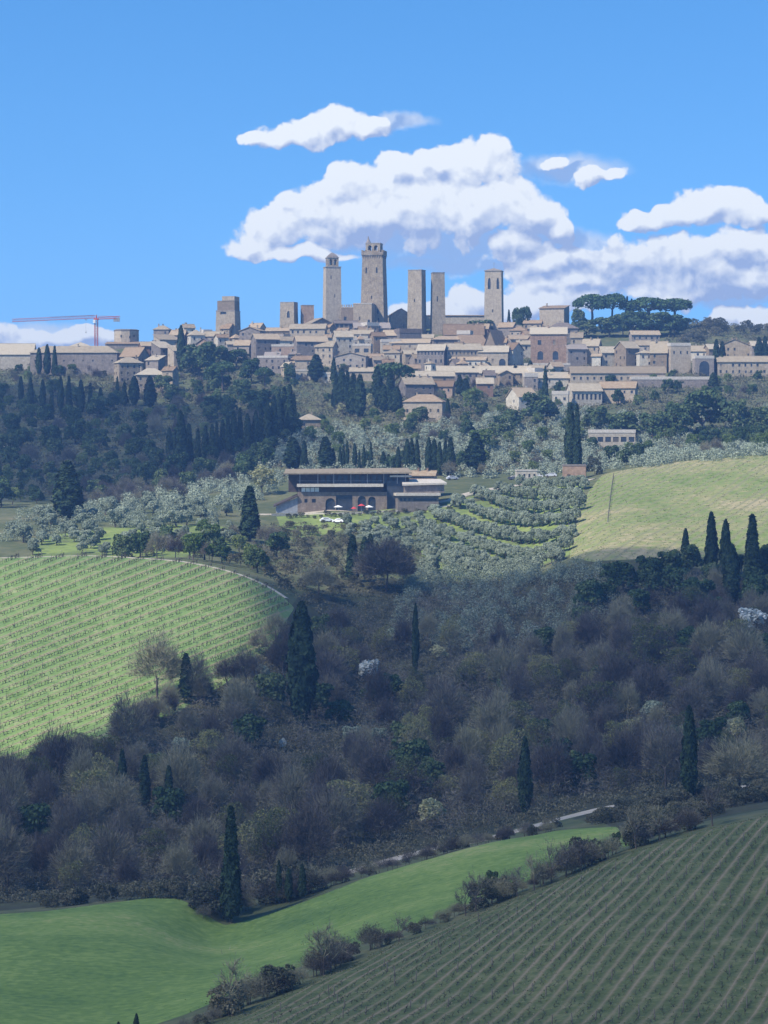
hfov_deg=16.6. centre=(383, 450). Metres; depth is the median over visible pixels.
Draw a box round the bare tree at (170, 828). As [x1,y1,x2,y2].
[149,812,183,841]
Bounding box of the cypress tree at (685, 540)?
[681,528,688,558]
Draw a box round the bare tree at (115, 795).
[89,769,146,817]
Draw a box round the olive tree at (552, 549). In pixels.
[547,546,562,562]
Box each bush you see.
[37,893,53,906]
[40,374,49,379]
[44,893,59,906]
[55,888,78,904]
[57,885,87,904]
[62,891,77,905]
[64,382,74,388]
[81,891,90,899]
[84,385,94,393]
[86,380,98,388]
[93,882,115,898]
[97,892,109,901]
[111,888,121,899]
[118,881,140,897]
[122,890,131,899]
[137,890,147,898]
[139,885,153,897]
[141,879,160,897]
[143,548,155,557]
[150,880,169,898]
[157,876,182,896]
[163,879,187,896]
[168,885,184,897]
[173,888,185,897]
[176,888,187,897]
[178,1017,193,1023]
[183,881,223,912]
[184,883,219,912]
[190,367,201,373]
[191,549,202,557]
[192,1014,210,1023]
[194,904,210,915]
[201,876,243,904]
[202,1005,223,1022]
[203,1013,214,1023]
[206,981,246,1015]
[207,994,233,1016]
[208,1005,222,1015]
[224,553,236,562]
[232,975,263,1003]
[233,552,244,565]
[234,978,265,1004]
[241,877,261,907]
[242,895,256,906]
[243,899,253,910]
[249,969,282,999]
[250,869,294,898]
[250,965,279,996]
[252,988,271,1000]
[257,374,266,381]
[257,873,284,903]
[257,879,283,903]
[259,964,295,994]
[262,565,274,574]
[267,972,290,994]
[272,887,285,902]
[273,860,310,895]
[273,883,296,898]
[275,889,296,900]
[277,971,300,984]
[278,578,290,586]
[281,563,292,570]
[282,959,308,983]
[283,873,311,898]
[284,868,315,895]
[285,521,292,526]
[287,553,296,559]
[290,529,303,536]
[290,559,298,565]
[294,537,306,544]
[294,863,326,893]
[295,968,309,978]
[297,951,329,976]
[298,944,334,975]
[301,549,310,556]
[302,542,311,548]
[306,525,318,534]
[306,869,328,892]
[306,874,327,893]
[308,955,331,976]
[311,960,330,974]
[320,864,342,885]
[321,534,334,543]
[323,552,332,558]
[325,951,341,972]
[327,556,338,565]
[327,941,354,953]
[328,872,343,884]
[329,584,341,593]
[329,945,348,968]
[331,861,352,882]
[332,543,342,549]
[332,939,355,966]
[334,566,345,571]
[334,931,361,962]
[335,872,349,881]
[337,945,353,964]
[338,365,349,370]
[338,570,345,577]
[341,537,349,543]
[341,870,355,877]
[343,941,360,955]
[348,574,357,582]
[351,861,369,872]
[353,579,363,585]
[354,920,388,949]
[355,922,385,947]
[358,929,382,944]
[359,867,368,873]
[361,863,376,874]
[364,862,378,872]
[371,859,387,868]
[381,855,395,870]
[383,932,395,940]
[384,937,391,944]
[386,856,399,869]
[392,860,402,865]
[401,848,419,864]
[407,922,420,934]
[408,922,421,933]
[416,851,427,857]
[418,916,432,929]
[419,846,433,859]
[428,840,440,855]
[432,909,448,919]
[436,842,451,850]
[437,837,458,852]
[439,907,453,916]
[439,913,449,921]
[444,840,457,848]
[445,903,461,916]
[447,835,463,846]
[455,834,473,847]
[455,836,467,848]
[460,902,469,909]
[468,837,477,843]
[468,880,498,908]
[468,905,477,910]
[482,831,493,842]
[483,875,509,900]
[487,877,513,902]
[494,823,514,839]
[494,828,507,840]
[498,870,522,886]
[500,882,517,898]
[501,825,516,838]
[515,823,532,835]
[525,878,541,884]
[526,824,538,834]
[529,864,553,886]
[530,860,558,885]
[539,821,550,832]
[541,857,567,879]
[542,815,562,830]
[544,821,555,831]
[552,852,584,869]
[564,847,587,866]
[564,849,587,865]
[569,836,606,866]
[576,846,596,868]
[577,839,608,865]
[585,814,599,824]
[586,455,602,475]
[592,806,613,822]
[593,832,623,858]
[595,810,615,823]
[609,805,626,819]
[611,808,626,820]
[613,799,624,805]
[613,813,625,821]
[616,824,635,847]
[622,831,641,847]
[623,815,657,846]
[631,825,656,845]
[640,797,651,805]
[643,803,661,815]
[649,794,669,805]
[653,812,680,836]
[654,813,677,831]
[655,823,671,837]
[661,793,677,804]
[667,801,682,810]
[668,824,681,832]
[670,789,686,801]
[671,806,701,831]
[674,788,692,805]
[674,804,703,822]
[676,336,689,342]
[678,809,702,830]
[679,805,702,830]
[682,330,694,340]
[684,817,697,830]
[692,801,703,806]
[693,805,707,818]
[694,334,706,341]
[695,786,709,795]
[700,318,712,325]
[700,323,711,329]
[701,799,724,816]
[711,319,723,327]
[713,797,729,810]
[716,321,727,331]
[725,789,745,807]
[726,784,742,790]
[732,789,748,802]
[734,324,746,333]
[740,320,751,326]
[741,785,762,802]
[749,324,760,333]
[750,789,767,802]
[752,778,763,786]
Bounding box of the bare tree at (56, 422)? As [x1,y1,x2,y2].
[52,415,65,427]
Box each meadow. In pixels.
[0,827,629,1023]
[30,525,245,557]
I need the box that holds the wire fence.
[607,473,613,522]
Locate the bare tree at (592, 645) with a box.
[582,634,605,660]
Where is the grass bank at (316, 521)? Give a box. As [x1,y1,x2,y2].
[276,496,474,539]
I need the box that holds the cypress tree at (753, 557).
[742,513,762,580]
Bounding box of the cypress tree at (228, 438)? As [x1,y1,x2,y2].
[223,415,232,456]
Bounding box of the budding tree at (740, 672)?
[726,665,752,694]
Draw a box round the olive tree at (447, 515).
[444,509,455,524]
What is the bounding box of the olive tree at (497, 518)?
[493,510,501,523]
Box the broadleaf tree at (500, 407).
[495,404,505,413]
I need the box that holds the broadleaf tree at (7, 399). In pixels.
[3,395,14,408]
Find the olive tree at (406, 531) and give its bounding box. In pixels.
[401,528,412,535]
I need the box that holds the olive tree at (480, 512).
[476,507,484,518]
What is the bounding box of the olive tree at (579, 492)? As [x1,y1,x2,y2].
[575,489,584,494]
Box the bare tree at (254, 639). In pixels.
[247,624,269,652]
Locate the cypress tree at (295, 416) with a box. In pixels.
[293,393,297,427]
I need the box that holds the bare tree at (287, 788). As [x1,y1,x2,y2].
[264,751,311,826]
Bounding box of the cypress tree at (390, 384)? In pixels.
[386,368,394,410]
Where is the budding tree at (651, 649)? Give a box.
[625,621,675,685]
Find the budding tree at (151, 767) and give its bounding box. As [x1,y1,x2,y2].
[138,754,161,798]
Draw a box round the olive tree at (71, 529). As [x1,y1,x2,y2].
[67,526,77,536]
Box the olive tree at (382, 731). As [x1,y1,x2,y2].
[371,727,387,742]
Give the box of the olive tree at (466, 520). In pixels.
[463,517,476,530]
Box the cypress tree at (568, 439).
[563,402,574,463]
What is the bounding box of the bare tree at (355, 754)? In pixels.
[345,729,373,774]
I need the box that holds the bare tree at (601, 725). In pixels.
[586,711,608,734]
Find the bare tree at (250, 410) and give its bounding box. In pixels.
[243,406,257,420]
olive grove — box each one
[0,492,242,541]
[389,552,616,649]
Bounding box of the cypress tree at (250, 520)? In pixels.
[238,485,260,541]
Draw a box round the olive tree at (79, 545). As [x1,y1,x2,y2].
[76,541,87,550]
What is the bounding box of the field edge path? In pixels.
[1,555,288,598]
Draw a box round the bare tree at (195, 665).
[183,644,214,702]
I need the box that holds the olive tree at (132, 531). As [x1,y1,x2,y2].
[128,529,136,536]
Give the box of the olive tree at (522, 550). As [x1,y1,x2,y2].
[517,546,528,556]
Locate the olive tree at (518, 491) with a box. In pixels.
[516,486,526,498]
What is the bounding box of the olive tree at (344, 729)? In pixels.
[341,725,361,742]
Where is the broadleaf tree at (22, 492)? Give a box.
[18,489,26,500]
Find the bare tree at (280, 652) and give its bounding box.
[260,622,289,676]
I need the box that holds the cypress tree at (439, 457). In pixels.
[435,441,442,475]
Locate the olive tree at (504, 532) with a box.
[501,529,511,540]
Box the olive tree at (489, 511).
[487,508,495,521]
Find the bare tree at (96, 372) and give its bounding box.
[91,368,100,376]
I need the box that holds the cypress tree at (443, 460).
[441,440,447,473]
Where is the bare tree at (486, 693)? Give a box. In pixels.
[480,682,495,707]
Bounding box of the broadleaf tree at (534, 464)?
[528,460,538,469]
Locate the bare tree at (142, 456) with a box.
[135,451,147,463]
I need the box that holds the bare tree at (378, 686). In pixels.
[362,658,395,717]
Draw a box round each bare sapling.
[210,945,256,1015]
[234,970,270,1004]
[298,919,342,975]
[304,928,348,972]
[388,912,412,941]
[453,881,482,915]
[459,872,492,911]
[506,866,529,895]
[520,849,547,889]
[535,837,570,883]
[554,841,581,876]
[570,833,597,870]
[620,800,659,848]
[646,800,676,840]
[696,782,733,825]
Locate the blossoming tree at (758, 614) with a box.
[738,607,767,630]
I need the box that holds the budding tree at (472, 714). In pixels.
[467,704,482,725]
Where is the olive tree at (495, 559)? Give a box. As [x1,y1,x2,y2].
[488,556,499,565]
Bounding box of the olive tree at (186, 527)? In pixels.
[181,525,189,533]
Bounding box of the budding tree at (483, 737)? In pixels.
[460,728,490,763]
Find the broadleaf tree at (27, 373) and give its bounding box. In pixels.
[23,371,32,381]
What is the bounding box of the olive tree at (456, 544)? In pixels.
[452,542,464,550]
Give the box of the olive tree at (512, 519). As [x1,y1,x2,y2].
[510,514,519,525]
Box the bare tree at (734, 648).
[717,618,767,663]
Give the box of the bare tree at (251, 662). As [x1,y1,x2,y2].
[225,641,268,685]
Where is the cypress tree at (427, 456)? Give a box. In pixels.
[424,437,431,469]
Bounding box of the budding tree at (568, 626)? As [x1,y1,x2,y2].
[555,620,579,644]
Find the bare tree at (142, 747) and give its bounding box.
[125,739,150,759]
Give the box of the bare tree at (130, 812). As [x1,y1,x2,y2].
[112,795,149,843]
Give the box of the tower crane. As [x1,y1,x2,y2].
[12,315,119,345]
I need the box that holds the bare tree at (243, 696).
[217,672,260,709]
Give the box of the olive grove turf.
[421,483,583,576]
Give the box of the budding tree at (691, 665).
[658,645,701,681]
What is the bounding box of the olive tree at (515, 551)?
[510,548,521,556]
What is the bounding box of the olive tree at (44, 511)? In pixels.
[39,507,54,521]
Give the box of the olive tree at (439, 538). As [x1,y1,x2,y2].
[432,535,443,549]
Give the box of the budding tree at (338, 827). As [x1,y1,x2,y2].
[327,817,352,841]
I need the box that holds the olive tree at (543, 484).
[540,478,547,486]
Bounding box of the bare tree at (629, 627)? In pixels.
[616,615,648,642]
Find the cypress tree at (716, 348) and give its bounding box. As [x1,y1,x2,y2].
[712,339,719,374]
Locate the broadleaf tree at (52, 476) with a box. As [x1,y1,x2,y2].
[46,472,56,480]
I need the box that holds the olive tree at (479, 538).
[473,535,486,546]
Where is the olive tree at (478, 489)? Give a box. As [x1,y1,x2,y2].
[475,486,485,499]
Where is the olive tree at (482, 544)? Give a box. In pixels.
[479,539,485,548]
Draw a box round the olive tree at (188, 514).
[180,509,194,524]
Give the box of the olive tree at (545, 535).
[540,529,555,540]
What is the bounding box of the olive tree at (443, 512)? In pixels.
[440,509,448,522]
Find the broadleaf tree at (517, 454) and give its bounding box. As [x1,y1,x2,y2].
[509,451,521,461]
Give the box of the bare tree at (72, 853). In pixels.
[43,829,99,889]
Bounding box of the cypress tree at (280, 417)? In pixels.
[276,393,283,439]
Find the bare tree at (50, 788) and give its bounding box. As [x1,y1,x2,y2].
[27,762,61,804]
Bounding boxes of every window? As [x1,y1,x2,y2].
[326,476,330,482]
[416,498,436,500]
[499,359,504,365]
[537,351,542,359]
[553,351,557,359]
[605,437,610,441]
[613,437,618,441]
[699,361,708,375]
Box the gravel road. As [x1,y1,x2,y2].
[259,478,595,514]
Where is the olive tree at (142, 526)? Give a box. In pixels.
[136,522,145,531]
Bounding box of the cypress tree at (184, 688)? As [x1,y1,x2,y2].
[177,653,193,702]
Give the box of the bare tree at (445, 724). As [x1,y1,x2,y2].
[424,696,457,749]
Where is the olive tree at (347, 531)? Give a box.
[343,528,352,536]
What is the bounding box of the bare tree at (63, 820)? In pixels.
[45,791,87,843]
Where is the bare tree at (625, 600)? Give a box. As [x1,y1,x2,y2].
[605,590,634,623]
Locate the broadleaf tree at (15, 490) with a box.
[5,487,19,504]
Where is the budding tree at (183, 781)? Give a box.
[171,761,193,791]
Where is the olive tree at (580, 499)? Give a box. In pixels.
[572,494,586,509]
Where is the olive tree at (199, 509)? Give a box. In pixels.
[194,506,206,517]
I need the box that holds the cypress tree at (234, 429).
[230,411,237,451]
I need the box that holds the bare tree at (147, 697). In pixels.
[135,693,159,713]
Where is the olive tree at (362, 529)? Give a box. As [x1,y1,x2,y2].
[356,527,369,537]
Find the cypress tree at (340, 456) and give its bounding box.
[338,446,341,467]
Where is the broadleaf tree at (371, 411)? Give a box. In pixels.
[369,408,379,421]
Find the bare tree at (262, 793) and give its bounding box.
[257,774,275,805]
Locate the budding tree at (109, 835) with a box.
[91,826,126,857]
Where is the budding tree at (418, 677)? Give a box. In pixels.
[401,666,426,699]
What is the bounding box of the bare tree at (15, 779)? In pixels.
[0,757,33,826]
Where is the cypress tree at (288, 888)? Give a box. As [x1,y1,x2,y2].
[284,868,292,902]
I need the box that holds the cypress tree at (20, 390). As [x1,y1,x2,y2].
[18,376,23,399]
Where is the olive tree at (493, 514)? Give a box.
[490,508,503,521]
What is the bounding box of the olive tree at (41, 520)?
[32,516,48,526]
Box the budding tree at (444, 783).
[429,774,458,800]
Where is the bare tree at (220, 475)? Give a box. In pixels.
[209,466,226,479]
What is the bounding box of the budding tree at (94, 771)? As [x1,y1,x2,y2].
[67,765,123,802]
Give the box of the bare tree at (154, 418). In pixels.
[146,411,162,428]
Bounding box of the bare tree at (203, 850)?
[188,828,222,880]
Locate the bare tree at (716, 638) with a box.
[689,616,730,664]
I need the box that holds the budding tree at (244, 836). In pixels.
[237,829,250,850]
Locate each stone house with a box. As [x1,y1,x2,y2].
[0,343,35,370]
[29,344,120,375]
[70,342,89,345]
[105,342,138,348]
[113,355,142,383]
[119,347,149,369]
[134,366,161,392]
[138,340,155,355]
[145,354,165,370]
[150,341,169,365]
[153,334,176,344]
[161,365,179,388]
[167,343,177,367]
[186,328,204,345]
[204,331,224,341]
[225,341,233,350]
[239,325,264,339]
[250,332,280,359]
[257,355,290,373]
[265,326,289,333]
[271,344,293,355]
[280,335,293,343]
[289,322,327,335]
[291,369,310,379]
[293,335,328,354]
[299,411,320,428]
[305,318,334,324]
[314,341,338,367]
[322,372,349,382]
[332,329,353,354]
[333,319,357,329]
[334,350,369,370]
[348,365,373,380]
[350,328,374,337]
[352,321,390,331]
[352,344,372,355]
[353,338,371,343]
[369,330,386,352]
[371,355,390,366]
[374,362,420,377]
[380,339,400,352]
[383,328,396,338]
[384,348,401,362]
[389,338,431,351]
[394,328,421,338]
[398,374,435,398]
[401,348,416,363]
[403,392,445,421]
[412,369,455,379]
[416,344,446,370]
[421,333,434,338]
[431,334,460,343]
[434,379,455,397]
[435,364,479,384]
[443,322,484,335]
[444,342,481,365]
[449,356,487,365]
[458,335,485,344]
[477,344,509,365]
[479,366,531,384]
[497,321,515,337]
[505,386,535,410]
[506,335,530,343]
[507,342,524,365]
[509,326,526,334]
[515,339,530,358]
[520,329,529,334]
[522,319,542,328]
[522,370,569,388]
[550,321,578,342]
[552,391,568,408]
[565,342,587,365]
[565,383,602,405]
[568,366,665,382]
[570,330,583,343]
[581,337,601,365]
[591,352,601,365]
[598,346,614,365]
[599,381,638,402]
[613,341,640,365]
[628,330,660,340]
[635,339,650,351]
[635,350,649,365]
[649,339,667,372]
[667,343,690,373]
[691,344,705,360]
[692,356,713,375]
[703,344,719,355]
[716,356,767,376]
[724,337,749,355]
[748,339,762,355]
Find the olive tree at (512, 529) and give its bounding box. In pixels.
[506,526,518,541]
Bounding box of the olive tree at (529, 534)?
[527,528,540,543]
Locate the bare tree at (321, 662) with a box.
[312,639,352,682]
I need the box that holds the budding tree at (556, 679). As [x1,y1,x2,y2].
[528,662,573,699]
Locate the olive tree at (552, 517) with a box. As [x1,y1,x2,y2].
[550,513,557,525]
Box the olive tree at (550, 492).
[548,488,553,498]
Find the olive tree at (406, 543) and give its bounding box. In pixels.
[403,541,412,549]
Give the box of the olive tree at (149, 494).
[141,491,156,500]
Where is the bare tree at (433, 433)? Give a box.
[429,427,437,436]
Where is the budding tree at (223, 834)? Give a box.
[209,833,224,865]
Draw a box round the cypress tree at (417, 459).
[414,439,421,469]
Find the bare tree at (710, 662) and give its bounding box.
[694,649,722,692]
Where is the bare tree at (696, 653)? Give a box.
[679,640,702,660]
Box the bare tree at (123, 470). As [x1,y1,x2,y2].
[116,463,131,474]
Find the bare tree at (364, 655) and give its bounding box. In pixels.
[347,640,372,666]
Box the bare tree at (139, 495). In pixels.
[129,488,142,500]
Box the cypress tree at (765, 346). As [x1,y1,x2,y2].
[762,336,767,355]
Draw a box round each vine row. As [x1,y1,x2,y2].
[0,551,86,590]
[0,552,107,597]
[0,553,18,562]
[0,554,125,607]
[0,555,143,613]
[0,556,182,632]
[0,563,211,650]
[0,570,237,666]
[0,573,249,675]
[0,575,258,683]
[0,588,274,699]
[0,595,281,709]
[0,615,275,727]
[0,649,252,752]
[1,550,42,571]
[1,566,224,658]
[1,583,267,692]
[1,599,288,718]
[1,630,265,733]
[1,636,264,744]
[2,557,163,622]
[2,560,197,637]
[2,665,230,757]
[3,552,64,579]
[18,725,106,759]
[256,1001,296,1021]
[268,977,342,1022]
[278,939,427,1023]
[295,928,454,1023]
[313,913,481,1023]
[332,906,509,1021]
[348,897,529,1023]
[365,891,549,1023]
[379,884,567,1023]
[399,875,584,1023]
[417,867,602,1023]
[439,861,624,1023]
[456,851,645,1023]
[467,847,660,1023]
[488,846,673,1023]
[512,838,693,1023]
[525,831,712,1023]
[549,827,728,1023]
[570,825,744,1023]
[588,819,761,1023]
[607,828,766,1023]
[628,842,767,1023]
[648,860,767,1022]
[671,886,767,1023]
[692,913,767,1023]
[707,940,767,1023]
[730,969,767,1023]
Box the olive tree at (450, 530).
[444,526,456,540]
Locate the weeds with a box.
[219,814,767,1023]
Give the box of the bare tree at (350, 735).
[341,728,367,769]
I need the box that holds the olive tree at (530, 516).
[526,513,537,527]
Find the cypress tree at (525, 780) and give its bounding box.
[517,735,533,813]
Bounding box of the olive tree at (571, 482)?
[569,478,578,487]
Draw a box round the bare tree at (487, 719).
[466,690,517,747]
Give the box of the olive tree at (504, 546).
[497,542,511,558]
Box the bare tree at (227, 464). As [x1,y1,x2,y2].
[219,460,233,473]
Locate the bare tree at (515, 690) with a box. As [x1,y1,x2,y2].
[498,659,533,708]
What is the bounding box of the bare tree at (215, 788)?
[197,768,230,812]
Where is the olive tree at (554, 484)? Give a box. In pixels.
[552,480,559,488]
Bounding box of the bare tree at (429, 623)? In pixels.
[418,607,440,637]
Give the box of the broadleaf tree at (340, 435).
[331,431,344,444]
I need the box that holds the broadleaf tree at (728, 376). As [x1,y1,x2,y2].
[723,373,732,380]
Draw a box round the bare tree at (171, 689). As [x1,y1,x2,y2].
[158,677,180,713]
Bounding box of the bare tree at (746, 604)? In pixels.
[739,586,756,608]
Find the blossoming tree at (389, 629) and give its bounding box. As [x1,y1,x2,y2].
[386,627,408,650]
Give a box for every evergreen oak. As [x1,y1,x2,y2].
[0,383,9,399]
[0,433,18,453]
[0,446,20,467]
[0,478,16,507]
[1,413,20,429]
[13,364,22,370]
[14,427,33,447]
[14,457,29,471]
[14,471,34,494]
[15,802,53,840]
[17,402,34,420]
[25,467,44,485]
[26,417,36,426]
[26,484,40,500]
[29,487,44,503]
[36,403,54,422]
[39,425,61,445]
[42,461,57,474]
[45,379,58,394]
[45,437,63,455]
[54,365,63,375]
[60,408,68,418]
[63,418,85,444]
[65,406,81,421]
[76,421,92,435]
[77,467,95,491]
[83,444,98,458]
[86,396,109,417]
[86,479,100,494]
[89,428,110,449]
[94,485,110,496]
[98,474,112,485]
[103,450,119,467]
[106,392,119,406]
[108,411,120,422]
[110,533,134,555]
[112,472,131,487]
[113,390,128,403]
[114,423,135,441]
[121,457,140,469]
[124,436,145,457]
[130,410,147,424]
[130,461,151,481]
[130,531,150,557]
[134,423,147,437]
[142,440,159,458]
[146,752,166,766]
[148,447,165,464]
[148,466,159,478]
[151,468,168,485]
[151,786,190,821]
[154,375,173,395]
[157,524,176,539]
[162,452,189,471]
[164,390,178,401]
[166,384,179,390]
[178,390,185,397]
[178,471,195,484]
[180,341,215,375]
[190,379,202,387]
[191,457,215,474]
[193,386,204,396]
[199,395,223,409]
[199,528,216,559]
[201,445,219,462]
[202,345,230,361]
[202,404,218,422]
[203,367,220,380]
[205,378,218,391]
[214,545,231,563]
[216,536,226,545]
[219,396,237,411]
[220,376,231,388]
[224,348,248,368]
[226,385,243,399]
[231,438,243,456]
[232,452,257,476]
[232,713,266,747]
[233,378,250,391]
[238,357,259,383]
[243,389,272,406]
[245,547,270,572]
[247,398,264,413]
[247,442,275,463]
[253,672,286,705]
[265,531,290,556]
[268,436,280,446]
[274,385,287,400]
[278,428,290,441]
[283,363,295,381]
[283,376,290,384]
[289,378,298,386]
[297,412,302,430]
[311,613,330,638]
[311,681,333,717]
[317,415,325,421]
[323,393,330,402]
[324,699,354,725]
[359,680,389,706]
[365,388,370,395]
[369,779,412,809]
[384,454,395,467]
[384,673,406,701]
[390,721,417,747]
[392,738,431,771]
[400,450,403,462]
[403,417,415,431]
[412,406,429,424]
[417,756,446,789]
[438,389,446,398]
[438,429,448,439]
[450,403,459,409]
[455,450,465,466]
[456,667,476,686]
[459,411,471,421]
[459,419,474,433]
[467,319,493,329]
[474,404,485,416]
[476,402,488,413]
[485,870,499,902]
[486,660,505,687]
[487,422,512,440]
[488,439,499,447]
[493,415,500,423]
[497,679,520,701]
[498,408,523,424]
[510,420,518,430]
[512,307,522,324]
[519,306,531,326]
[520,392,559,423]
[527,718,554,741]
[532,626,555,653]
[545,749,583,789]
[553,381,562,390]
[558,753,597,790]
[560,417,566,427]
[570,605,591,621]
[571,308,587,331]
[572,579,606,608]
[577,319,599,337]
[582,405,609,428]
[586,437,598,446]
[594,316,621,336]
[599,582,619,602]
[600,562,622,578]
[603,445,619,458]
[605,375,615,380]
[606,561,640,592]
[608,411,639,431]
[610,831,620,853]
[611,388,624,404]
[614,312,630,336]
[618,448,635,464]
[621,310,650,329]
[627,588,650,611]
[630,312,670,330]
[630,443,645,456]
[635,555,665,581]
[636,412,671,438]
[637,568,663,590]
[649,390,659,399]
[654,314,686,334]
[657,549,683,569]
[661,378,673,392]
[661,565,692,594]
[661,724,698,752]
[663,403,694,429]
[667,370,675,376]
[672,317,691,333]
[673,380,681,391]
[676,388,728,425]
[676,626,705,650]
[677,425,689,434]
[677,577,715,609]
[680,544,703,576]
[693,426,702,434]
[696,716,726,746]
[697,429,707,443]
[697,435,713,446]
[698,561,723,585]
[705,428,714,442]
[711,427,719,441]
[712,386,722,394]
[714,399,753,428]
[715,428,725,440]
[725,700,752,723]
[727,429,737,438]
[732,426,742,443]
[737,424,749,441]
[738,554,743,571]
[738,572,767,602]
[741,566,764,586]
[744,427,750,441]
[746,384,757,394]
[746,630,767,664]
[748,407,767,425]
[748,425,758,437]
[750,432,763,440]
[752,370,762,378]
[756,424,765,436]
[759,543,767,573]
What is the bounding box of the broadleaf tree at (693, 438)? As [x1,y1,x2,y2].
[685,433,698,445]
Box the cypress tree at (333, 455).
[331,448,336,466]
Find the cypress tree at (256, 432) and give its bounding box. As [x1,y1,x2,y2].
[251,410,260,442]
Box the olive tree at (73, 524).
[66,522,77,529]
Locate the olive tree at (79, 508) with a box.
[71,505,86,518]
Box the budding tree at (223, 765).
[212,752,238,788]
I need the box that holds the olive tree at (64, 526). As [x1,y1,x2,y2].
[58,523,70,536]
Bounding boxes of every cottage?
[152,324,171,334]
[171,330,186,345]
[182,323,195,332]
[195,338,215,345]
[213,332,229,346]
[219,323,233,340]
[229,334,238,340]
[233,338,250,357]
[248,321,265,332]
[264,350,280,355]
[280,360,295,376]
[287,349,300,357]
[294,355,312,368]
[323,332,332,340]
[327,323,336,332]
[357,325,371,329]
[357,334,364,343]
[361,322,378,331]
[367,352,383,366]
[381,357,394,363]
[382,343,400,352]
[408,353,416,363]
[424,359,436,370]
[448,357,459,365]
[456,358,468,365]
[457,330,472,334]
[475,377,493,396]
[476,361,489,365]
[477,322,490,338]
[481,369,495,388]
[498,370,513,386]
[523,373,537,389]
[526,368,542,371]
[529,363,546,371]
[546,360,564,371]
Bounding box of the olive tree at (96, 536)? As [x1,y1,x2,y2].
[91,534,100,542]
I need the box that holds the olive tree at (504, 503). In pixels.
[502,498,511,509]
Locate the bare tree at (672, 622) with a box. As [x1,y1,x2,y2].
[655,603,690,646]
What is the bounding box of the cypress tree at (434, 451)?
[430,439,436,469]
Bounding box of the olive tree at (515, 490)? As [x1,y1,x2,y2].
[513,487,522,497]
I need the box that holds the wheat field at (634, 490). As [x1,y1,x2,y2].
[570,455,767,561]
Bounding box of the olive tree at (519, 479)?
[514,475,524,486]
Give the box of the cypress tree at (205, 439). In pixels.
[201,425,208,454]
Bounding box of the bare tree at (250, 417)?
[244,411,258,425]
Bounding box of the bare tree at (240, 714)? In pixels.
[220,694,249,734]
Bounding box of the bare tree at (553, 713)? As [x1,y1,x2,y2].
[549,699,565,727]
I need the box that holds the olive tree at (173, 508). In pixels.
[168,506,179,519]
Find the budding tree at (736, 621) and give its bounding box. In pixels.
[720,618,754,643]
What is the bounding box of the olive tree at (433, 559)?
[424,555,439,567]
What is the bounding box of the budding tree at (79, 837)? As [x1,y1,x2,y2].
[65,823,96,860]
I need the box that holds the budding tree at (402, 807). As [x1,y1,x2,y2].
[372,791,409,824]
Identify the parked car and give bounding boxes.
[320,517,332,521]
[332,518,344,522]
[446,476,458,479]
[545,473,556,476]
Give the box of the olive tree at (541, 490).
[538,487,547,500]
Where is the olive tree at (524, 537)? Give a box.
[521,531,532,543]
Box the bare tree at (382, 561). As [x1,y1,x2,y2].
[351,536,418,591]
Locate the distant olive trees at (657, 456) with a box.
[46,402,767,508]
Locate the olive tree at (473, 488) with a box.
[469,484,478,497]
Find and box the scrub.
[0,320,767,496]
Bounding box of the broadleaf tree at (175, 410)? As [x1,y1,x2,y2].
[165,403,179,415]
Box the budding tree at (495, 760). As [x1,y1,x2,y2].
[484,728,535,771]
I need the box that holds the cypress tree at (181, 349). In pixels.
[176,325,186,372]
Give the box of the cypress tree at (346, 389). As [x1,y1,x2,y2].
[342,371,349,411]
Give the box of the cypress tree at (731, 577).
[721,543,740,604]
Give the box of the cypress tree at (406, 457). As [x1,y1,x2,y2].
[403,439,410,467]
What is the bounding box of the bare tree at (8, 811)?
[0,782,25,831]
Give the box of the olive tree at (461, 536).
[459,533,466,542]
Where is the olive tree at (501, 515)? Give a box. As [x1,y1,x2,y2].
[498,510,510,524]
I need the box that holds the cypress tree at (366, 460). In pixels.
[365,451,368,466]
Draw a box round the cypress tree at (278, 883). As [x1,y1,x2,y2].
[275,860,282,903]
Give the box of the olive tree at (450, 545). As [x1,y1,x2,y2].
[444,542,455,549]
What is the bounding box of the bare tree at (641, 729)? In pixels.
[618,703,660,772]
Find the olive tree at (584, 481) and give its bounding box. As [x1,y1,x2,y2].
[579,477,589,489]
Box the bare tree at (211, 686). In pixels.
[194,674,216,700]
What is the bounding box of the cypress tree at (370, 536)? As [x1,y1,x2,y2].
[368,533,375,556]
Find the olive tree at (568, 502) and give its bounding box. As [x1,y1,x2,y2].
[564,499,573,508]
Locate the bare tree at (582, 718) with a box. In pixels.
[567,702,590,734]
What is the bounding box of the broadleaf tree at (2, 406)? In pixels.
[0,403,5,414]
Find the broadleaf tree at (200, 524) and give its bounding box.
[195,518,210,530]
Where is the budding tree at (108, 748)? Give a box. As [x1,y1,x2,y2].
[91,734,124,759]
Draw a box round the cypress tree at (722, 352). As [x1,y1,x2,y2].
[719,341,725,356]
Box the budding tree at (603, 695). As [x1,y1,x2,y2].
[574,680,619,711]
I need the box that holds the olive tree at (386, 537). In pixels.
[381,534,391,542]
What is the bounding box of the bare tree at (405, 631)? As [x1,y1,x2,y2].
[392,614,412,652]
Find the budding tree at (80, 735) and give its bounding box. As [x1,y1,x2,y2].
[71,732,90,743]
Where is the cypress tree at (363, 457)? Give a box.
[361,444,365,467]
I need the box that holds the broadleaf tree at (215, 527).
[202,523,220,539]
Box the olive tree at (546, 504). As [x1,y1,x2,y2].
[543,499,553,511]
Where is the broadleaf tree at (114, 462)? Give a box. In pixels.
[107,458,119,473]
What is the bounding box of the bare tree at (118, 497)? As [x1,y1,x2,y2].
[110,491,124,502]
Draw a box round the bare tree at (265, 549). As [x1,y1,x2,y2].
[260,543,273,559]
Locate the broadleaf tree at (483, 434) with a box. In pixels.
[468,428,493,445]
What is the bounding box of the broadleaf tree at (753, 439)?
[749,437,757,443]

